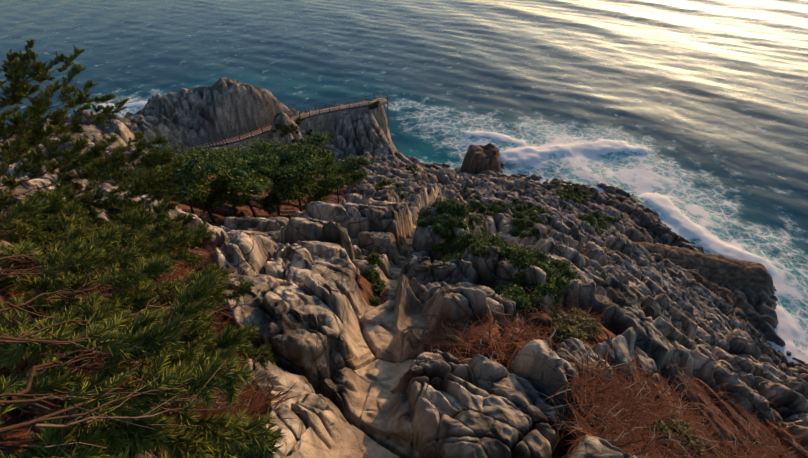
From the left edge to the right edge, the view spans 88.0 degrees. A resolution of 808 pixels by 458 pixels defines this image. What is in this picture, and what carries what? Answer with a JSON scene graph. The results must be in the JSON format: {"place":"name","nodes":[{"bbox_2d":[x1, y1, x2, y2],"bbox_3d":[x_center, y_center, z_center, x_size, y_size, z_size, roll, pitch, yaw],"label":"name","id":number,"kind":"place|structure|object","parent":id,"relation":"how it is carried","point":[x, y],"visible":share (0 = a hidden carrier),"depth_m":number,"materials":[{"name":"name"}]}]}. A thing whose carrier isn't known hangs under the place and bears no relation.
{"place":"outdoors","nodes":[
{"label":"outdoors","id":0,"kind":"place"},
{"bbox_2d":[0,77,807,457],"bbox_3d":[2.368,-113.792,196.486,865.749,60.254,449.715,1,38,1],"label":"rocky cliff","id":1,"kind":"structure","parent":0,"point":[356,373],"depth_m":9.78,"materials":[{"name":"stone"}]},
{"bbox_2d":[0,38,286,457],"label":"pine","id":2,"kind":"object","parent":1,"relation":"on","point":[196,366],"depth_m":3.33,"materials":[{"name":"green plant"}]},
{"bbox_2d":[125,131,375,222],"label":"trees","id":3,"kind":"object","parent":1,"relation":"on","point":[290,177],"depth_m":21.34,"materials":[{"name":"green plant"}]},
{"bbox_2d":[176,98,389,154],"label":"boardwalk deck","id":4,"kind":"structure","parent":1,"relation":"on","point":[267,128],"depth_m":71.38,"materials":[{"name":"brown wood"}]},
{"bbox_2d":[169,92,389,153],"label":"boardwalk railing","id":5,"kind":"object","parent":4,"relation":"attached to","point":[387,96],"visible":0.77,"depth_m":71.75,"materials":[{"name":"brown wood"}]},
{"bbox_2d":[0,233,807,457],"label":"dry brush twigs","id":6,"kind":"object","parent":1,"relation":"on","point":[594,390],"visible":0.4,"depth_m":5.18,"materials":[{"name":"brown plant"}]},
{"bbox_2d":[271,101,706,457],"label":"shrub","id":7,"kind":"object","parent":1,"relation":"on","point":[520,258],"depth_m":10.52,"materials":[{"name":"green plant"}]},
{"bbox_2d":[0,0,807,362],"bbox_3d":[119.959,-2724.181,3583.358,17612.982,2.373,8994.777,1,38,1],"label":"sea water","id":8,"kind":"structure","parent":0,"point":[686,120],"depth_m":181.07,"materials":[{"name":"blue liquid"}]}
]}

